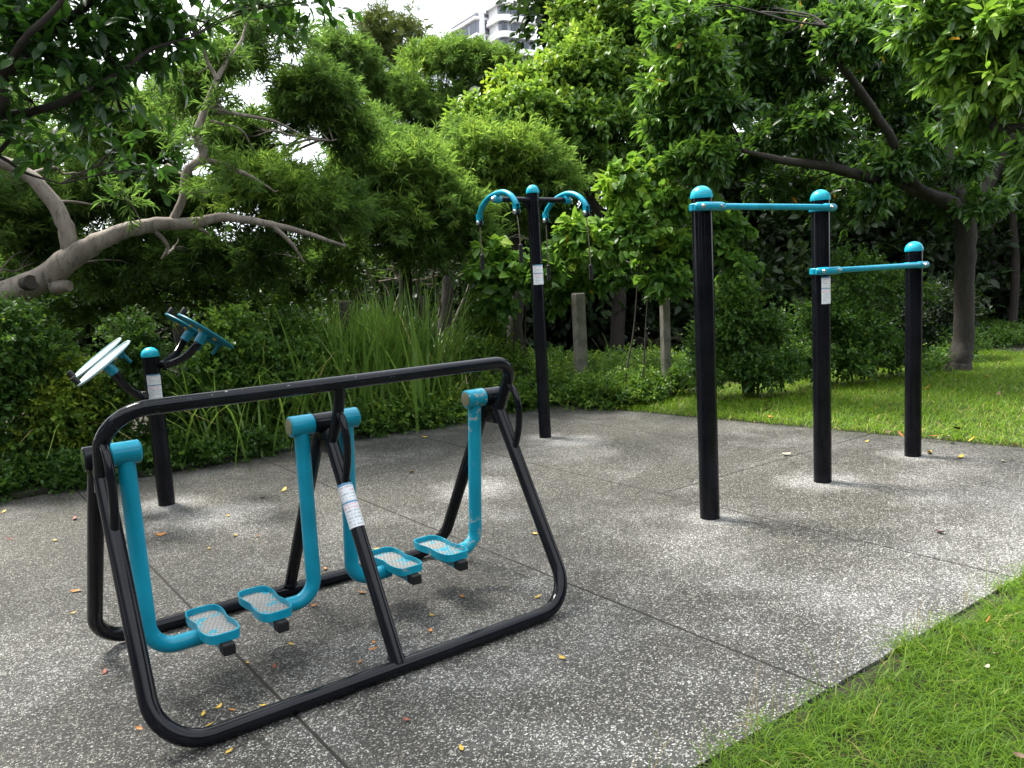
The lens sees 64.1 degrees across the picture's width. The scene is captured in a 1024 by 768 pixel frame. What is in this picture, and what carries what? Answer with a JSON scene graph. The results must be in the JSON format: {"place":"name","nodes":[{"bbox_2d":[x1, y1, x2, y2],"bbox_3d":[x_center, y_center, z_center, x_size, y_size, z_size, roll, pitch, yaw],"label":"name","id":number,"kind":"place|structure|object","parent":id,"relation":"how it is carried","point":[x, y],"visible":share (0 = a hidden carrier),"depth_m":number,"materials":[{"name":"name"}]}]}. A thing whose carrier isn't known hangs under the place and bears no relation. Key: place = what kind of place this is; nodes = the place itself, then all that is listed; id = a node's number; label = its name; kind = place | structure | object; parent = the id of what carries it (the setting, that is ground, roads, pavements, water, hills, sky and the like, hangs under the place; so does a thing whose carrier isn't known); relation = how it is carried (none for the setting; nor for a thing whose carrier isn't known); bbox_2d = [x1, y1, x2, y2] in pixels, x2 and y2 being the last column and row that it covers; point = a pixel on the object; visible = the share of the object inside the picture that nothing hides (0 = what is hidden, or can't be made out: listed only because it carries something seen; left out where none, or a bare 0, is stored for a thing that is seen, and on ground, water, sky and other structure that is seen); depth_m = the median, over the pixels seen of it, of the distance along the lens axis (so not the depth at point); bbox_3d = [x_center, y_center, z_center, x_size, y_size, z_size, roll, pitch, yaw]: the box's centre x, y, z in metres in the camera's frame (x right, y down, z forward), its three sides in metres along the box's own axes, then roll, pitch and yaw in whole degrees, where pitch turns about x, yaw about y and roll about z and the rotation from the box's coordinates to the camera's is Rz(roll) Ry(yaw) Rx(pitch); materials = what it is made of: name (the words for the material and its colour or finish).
{"place":"outdoors","nodes":[
{"label":"outdoors","id":0,"kind":"place"},
{"bbox_2d":[0,0,984,243],"label":"sky","id":1,"kind":"structure","parent":0,"point":[443,13],"materials":[{"name":"white"}]},
{"bbox_2d":[0,405,1023,767],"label":"pavement","id":2,"kind":"structure","parent":0,"point":[618,687],"depth_m":3.80,"materials":[{"name":"concrete"}]},
{"bbox_2d":[66,307,233,506],"bbox_3d":[-2.517,0.171,5.764,1.025,1.397,0.990,-7,8,-30],"label":"wheel station","id":3,"kind":"object","parent":2,"relation":"on","point":[108,356],"visible":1,"depth_m":5.70,"materials":[{"name":"black paint"}]},
{"bbox_2d":[80,357,566,747],"bbox_3d":[-0.780,0.507,3.451,1.794,1.117,1.147,-8,9,-36],"label":"air walker","id":4,"kind":"object","parent":2,"relation":"on","point":[140,630],"visible":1,"depth_m":3.21,"materials":[{"name":"black paint"}]},
{"bbox_2d":[476,185,593,437],"bbox_3d":[0.234,-0.641,7.418,0.916,2.282,0.675,-8,9,-36],"label":"pulley station","id":5,"kind":"object","parent":2,"relation":"on","point":[532,202],"visible":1,"depth_m":7.34,"materials":[{"name":"black paint"}]},
{"bbox_2d":[689,186,929,519],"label":"pull up bars","id":6,"kind":"object","parent":2,"relation":"on","point":[703,206],"visible":1,"depth_m":5.23,"materials":[{"name":"black paint"}]},
{"bbox_2d":[0,308,1023,466],"bbox_3d":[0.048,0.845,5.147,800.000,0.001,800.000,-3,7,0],"label":"ground","id":7,"kind":"structure","parent":0,"point":[638,340],"depth_m":16.47,"materials":[{"name":"brown plant"}]},
{"bbox_2d":[0,286,96,480],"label":"leafy shrub","id":8,"kind":"object","parent":7,"relation":"on","point":[18,367],"visible":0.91,"depth_m":6.53,"materials":[{"name":"green plant"}]},
{"bbox_2d":[0,345,137,488],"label":"leafy shrub","id":9,"kind":"object","parent":7,"relation":"on","point":[65,401],"visible":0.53,"depth_m":6.72,"materials":[{"name":"green plant"}]},
{"bbox_2d":[6,375,210,456],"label":"silver grass","id":10,"kind":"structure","parent":7,"relation":"on","point":[102,419],"depth_m":6.67,"materials":[{"name":"plant"}]},
{"bbox_2d":[66,304,214,445],"bbox_3d":[-3.332,0.070,7.215,1.268,1.542,0.795,-8,9,-33],"label":"leafy shrub","id":11,"kind":"object","parent":7,"relation":"on","point":[136,334],"visible":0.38,"depth_m":7.07,"materials":[{"name":"green plant"}]},
{"bbox_2d":[172,312,190,374],"bbox_3d":[-3.335,-0.055,8.335,0.120,1.350,0.108,-7,8,-29],"label":"fence post","id":12,"kind":"object","parent":7,"relation":"on","point":[176,335],"visible":0.12,"depth_m":8.22,"materials":[{"name":"wood"}]},
{"bbox_2d":[0,0,363,205],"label":"fig tree","id":13,"kind":"object","parent":7,"relation":"on","point":[31,30],"visible":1,"depth_m":3.83,"materials":[{"name":"green plant"}]},
{"bbox_2d":[0,233,390,347],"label":"leafy shrub","id":14,"kind":"object","parent":7,"relation":"on","point":[74,308],"visible":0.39,"depth_m":9.15,"materials":[{"name":"green plant"}]},
{"bbox_2d":[0,0,401,305],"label":"acacia tree","id":15,"kind":"object","parent":7,"relation":"on","point":[250,167],"visible":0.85,"depth_m":7.86,"materials":[{"name":"green plant"}]},
{"bbox_2d":[107,317,319,408],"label":"silver grass","id":16,"kind":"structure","parent":7,"relation":"on","point":[190,343],"depth_m":8.15,"materials":[{"name":"plant"}]},
{"bbox_2d":[66,334,365,465],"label":"silver grass","id":17,"kind":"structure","parent":7,"relation":"on","point":[219,427],"depth_m":7.28,"materials":[{"name":"plant"}]},
{"bbox_2d":[162,300,297,439],"bbox_3d":[-2.674,-0.019,7.648,1.312,1.539,0.991,-8,9,-33],"label":"leafy shrub","id":18,"kind":"object","parent":7,"relation":"on","point":[238,333],"visible":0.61,"depth_m":7.52,"materials":[{"name":"green plant"}]},
{"bbox_2d":[0,416,467,501],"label":"kerb","id":19,"kind":"structure","parent":7,"relation":"on","point":[43,490],"depth_m":6.99,"materials":[{"name":"grey concrete"}]},
{"bbox_2d":[169,327,413,443],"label":"silver grass","id":20,"kind":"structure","parent":7,"relation":"on","point":[304,402],"depth_m":7.70,"materials":[{"name":"plant"}]},
{"bbox_2d":[246,298,366,441],"bbox_3d":[-2.090,-0.111,8.116,1.275,1.492,1.168,-3,7,0],"label":"leafy shrub","id":21,"kind":"object","parent":7,"relation":"on","point":[289,321],"visible":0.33,"depth_m":8.06,"materials":[{"name":"green plant"}]},
{"bbox_2d":[295,13,392,325],"bbox_3d":[-2.745,-3.291,14.217,1.758,6.210,1.208,2,9,34],"label":"acacia tree","id":22,"kind":"object","parent":7,"relation":"on","point":[359,55],"visible":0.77,"depth_m":13.75,"materials":[{"name":"green plant"}]},
{"bbox_2d":[339,300,353,342],"bbox_3d":[-1.710,-0.194,8.639,0.120,1.368,0.108,-7,8,-31],"label":"fence post","id":23,"kind":"object","parent":7,"relation":"on","point":[343,307],"visible":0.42,"depth_m":8.52,"materials":[{"name":"wood"}]},
{"bbox_2d":[265,290,447,430],"bbox_3d":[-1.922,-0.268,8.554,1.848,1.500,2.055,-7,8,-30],"label":"silver grass","id":24,"kind":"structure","parent":7,"relation":"on","point":[352,369],"depth_m":8.13,"materials":[{"name":"plant"}]},
{"bbox_2d":[374,385,397,396],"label":"leafy shrub","id":25,"kind":"object","parent":7,"relation":"on","point":[382,391],"depth_m":8.37,"materials":[{"name":"green plant"}]},
{"bbox_2d":[346,0,433,102],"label":"acacia tree","id":26,"kind":"object","parent":7,"relation":"on","point":[377,26],"visible":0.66,"depth_m":16.04,"materials":[{"name":"green plant"}]},
{"bbox_2d":[313,95,480,348],"bbox_3d":[-1.349,-2.252,12.524,3.093,4.386,1.804,-3,7,0],"label":"acacia tree","id":27,"kind":"object","parent":7,"relation":"on","point":[446,279],"visible":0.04,"depth_m":12.39,"materials":[{"name":"green plant"}]},
{"bbox_2d":[316,268,484,432],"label":"silver grass","id":28,"kind":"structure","parent":7,"relation":"on","point":[415,355],"depth_m":8.53,"materials":[{"name":"plant"}]},
{"bbox_2d":[287,116,516,331],"bbox_3d":[-1.183,-1.443,9.473,2.804,3.530,1.843,-7,8,-26],"label":"acacia tree","id":29,"kind":"object","parent":7,"relation":"on","point":[433,199],"visible":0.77,"depth_m":9.12,"materials":[{"name":"green plant"}]},
{"bbox_2d":[416,295,431,353],"bbox_3d":[-0.975,-0.322,9.326,0.120,1.366,0.108,-7,8,-27],"label":"fence post","id":30,"kind":"object","parent":7,"relation":"on","point":[420,303],"visible":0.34,"depth_m":9.21,"materials":[{"name":"wood"}]},
{"bbox_2d":[336,234,528,347],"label":"dead branches","id":31,"kind":"object","parent":7,"relation":"on","point":[418,286],"visible":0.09,"depth_m":10.32,"materials":[{"name":"brown wood"}]},
{"bbox_2d":[381,317,497,360],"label":"silver grass","id":32,"kind":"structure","parent":7,"relation":"on","point":[443,332],"depth_m":10.17,"materials":[{"name":"plant"}]},
{"bbox_2d":[411,348,475,393],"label":"leafy shrub","id":33,"kind":"object","parent":7,"relation":"on","point":[468,376],"visible":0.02,"depth_m":9.06,"materials":[{"name":"green plant"}]},
{"bbox_2d":[362,28,526,319],"bbox_3d":[-1.123,-3.295,14.578,3.320,5.913,1.815,-5,7,-10],"label":"acacia tree","id":34,"kind":"object","parent":7,"relation":"on","point":[411,93],"visible":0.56,"depth_m":14.00,"materials":[{"name":"green plant"}]},
{"bbox_2d":[369,309,528,417],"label":"silver grass","id":35,"kind":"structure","parent":7,"relation":"on","point":[460,377],"depth_m":8.83,"materials":[{"name":"plant"}]},
{"bbox_2d":[444,289,534,387],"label":"leafy shrub","id":36,"kind":"object","parent":7,"relation":"on","point":[503,350],"visible":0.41,"depth_m":9.46,"materials":[{"name":"green plant"}]},
{"bbox_2d":[448,0,536,60],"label":"apartment tower","id":37,"kind":"structure","parent":7,"relation":"on","point":[491,20],"depth_m":156.47,"materials":[{"name":"white concrete"}]},
{"bbox_2d":[470,22,476,34],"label":"window","id":38,"kind":"structure","parent":37,"relation":"in","point":[472,27],"depth_m":158.36,"materials":[{"name":"grey glass"}]},
{"bbox_2d":[502,22,506,29],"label":"window","id":39,"kind":"structure","parent":37,"relation":"in","point":[504,24],"depth_m":154.06,"materials":[{"name":"grey glass"}]},
{"bbox_2d":[511,23,518,30],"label":"window","id":40,"kind":"structure","parent":37,"relation":"in","point":[514,27],"depth_m":155.19,"materials":[{"name":"grey glass"}]},
{"bbox_2d":[523,41,528,48],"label":"window","id":41,"kind":"structure","parent":37,"relation":"in","point":[526,43],"depth_m":156.90,"materials":[{"name":"grey glass"}]},
{"bbox_2d":[0,0,1023,389],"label":"woodland","id":42,"kind":"object","parent":7,"relation":"on","point":[782,250],"visible":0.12,"depth_m":14.83,"materials":[{"name":"green plant"}]},
{"bbox_2d":[0,312,1023,503],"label":"ground cover","id":43,"kind":"object","parent":7,"relation":"on","point":[50,471],"visible":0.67,"depth_m":8.58,"materials":[{"name":"green plant"}]},
{"bbox_2d":[433,107,595,353],"bbox_3d":[-0.022,-1.789,10.879,2.463,3.717,1.714,-3,7,0],"label":"acacia tree","id":44,"kind":"object","parent":7,"relation":"on","point":[516,159],"visible":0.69,"depth_m":10.46,"materials":[{"name":"green plant"}]},
{"bbox_2d":[460,234,591,375],"bbox_3d":[0.200,-0.787,9.843,1.238,1.969,2.059,-1,8,18],"label":"leafy shrub","id":45,"kind":"object","parent":7,"relation":"on","point":[504,275],"visible":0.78,"depth_m":9.12,"materials":[{"name":"green plant"}]},
{"bbox_2d":[441,0,674,355],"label":"broadleaf tree","id":46,"kind":"object","parent":7,"relation":"on","point":[576,80],"visible":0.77,"depth_m":13.14,"materials":[{"name":"green plant"}]},
{"bbox_2d":[571,293,587,372],"bbox_3d":[0.830,-0.459,9.927,0.135,1.285,0.122,-7,8,-30],"label":"fence post","id":47,"kind":"object","parent":7,"relation":"on","point":[579,324],"visible":0.58,"depth_m":9.86,"materials":[{"name":"wood"}]},
{"bbox_2d":[549,333,738,403],"bbox_3d":[1.578,-0.244,9.853,3.712,0.735,3.437,-9,9,-39],"label":"shrub","id":48,"kind":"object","parent":7,"relation":"on","point":[617,358],"depth_m":9.81,"materials":[{"name":"green plant"}]},
{"bbox_2d":[885,10,948,220],"bbox_3d":[8.469,-4.200,15.812,2.622,6.312,2.586,2,9,36],"label":"background tree","id":49,"kind":"object","parent":7,"relation":"on","point":[905,66],"depth_m":15.47,"materials":[{"name":"green plant"}]},
{"bbox_2d":[988,224,995,315],"bbox_3d":[9.729,-4.217,15.983,3.260,6.161,3.737,-3,7,0],"label":"background tree","id":50,"kind":"object","parent":7,"relation":"on","point":[993,261],"depth_m":16.35,"materials":[{"name":"brown plant"}]},
{"bbox_2d":[1007,103,1021,322],"bbox_3d":[8.886,-3.786,14.030,2.990,5.894,2.986,-3,7,0],"label":"background tree","id":51,"kind":"object","parent":7,"relation":"on","point":[1014,293],"visible":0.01,"depth_m":14.39,"materials":[{"name":"brown plant"}]},
{"bbox_2d":[75,403,1021,767],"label":"joint","id":52,"kind":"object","parent":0,"point":[315,735],"depth_m":4.02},
{"bbox_2d":[610,348,1023,447],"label":"lawn grass","id":53,"kind":"structure","parent":0,"point":[1015,367],"depth_m":8.36,"materials":[{"name":"green plant"}]},
{"bbox_2d":[542,145,765,400],"bbox_3d":[1.561,-1.257,9.553,2.431,2.822,2.338,-3,7,0],"label":"leafy shrub","id":54,"kind":"object","parent":53,"relation":"on","point":[627,241],"visible":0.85,"depth_m":8.82,"materials":[{"name":"green plant"}]},
{"bbox_2d":[659,299,671,398],"bbox_3d":[1.776,-0.399,9.444,0.100,1.182,0.090,-6,8,-26],"label":"fence post","id":55,"kind":"object","parent":53,"relation":"on","point":[665,339],"visible":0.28,"depth_m":9.39,"materials":[{"name":"wood"}]},
{"bbox_2d":[668,270,811,398],"bbox_3d":[2.518,-0.545,9.030,1.610,1.436,1.049,-3,7,0],"label":"leafy shrub","id":56,"kind":"object","parent":53,"relation":"on","point":[732,301],"visible":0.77,"depth_m":8.92,"materials":[{"name":"green plant"}]},
{"bbox_2d":[742,284,754,397],"bbox_3d":[2.659,-0.485,9.231,0.120,1.307,0.108,-8,8,-31],"label":"fence post","id":57,"kind":"object","parent":53,"relation":"on","point":[749,314],"visible":0.1,"depth_m":9.21,"materials":[{"name":"wood"}]},
{"bbox_2d":[626,0,1023,372],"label":"oval leaf tree","id":58,"kind":"object","parent":53,"relation":"on","point":[694,68],"visible":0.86,"depth_m":9.24,"materials":[{"name":"green plant"}]},
{"bbox_2d":[779,241,947,385],"bbox_3d":[4.127,-0.830,9.714,2.306,1.758,1.283,-7,8,-29],"label":"leafy shrub","id":59,"kind":"object","parent":53,"relation":"on","point":[868,344],"visible":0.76,"depth_m":9.51,"materials":[{"name":"green plant"}]},
{"bbox_2d":[864,271,995,349],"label":"leafy shrub","id":60,"kind":"object","parent":53,"relation":"on","point":[940,308],"visible":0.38,"depth_m":11.08,"materials":[{"name":"green plant"}]},
{"bbox_2d":[653,556,1023,767],"bbox_3d":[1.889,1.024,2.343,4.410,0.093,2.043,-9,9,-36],"label":"lawn grass","id":61,"kind":"structure","parent":0,"point":[965,736],"depth_m":2.60,"materials":[{"name":"green plant"}]},
{"bbox_2d":[633,548,1015,767],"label":"weed stalks","id":62,"kind":"object","parent":61,"relation":"on","point":[807,681],"visible":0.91,"depth_m":2.62,"materials":[{"name":"green plant"}]},
{"bbox_2d":[867,0,1023,189],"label":"oval leaf tree","id":63,"kind":"object","parent":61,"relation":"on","point":[961,42],"visible":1,"depth_m":5.54,"materials":[{"name":"green plant"}]},
{"bbox_2d":[1013,752,1023,757],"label":"fallen leaf","id":64,"kind":"object","parent":61,"relation":"on","point":[1019,754],"visible":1,"depth_m":2.30,"materials":[{"name":"beige plant"}]}
]}

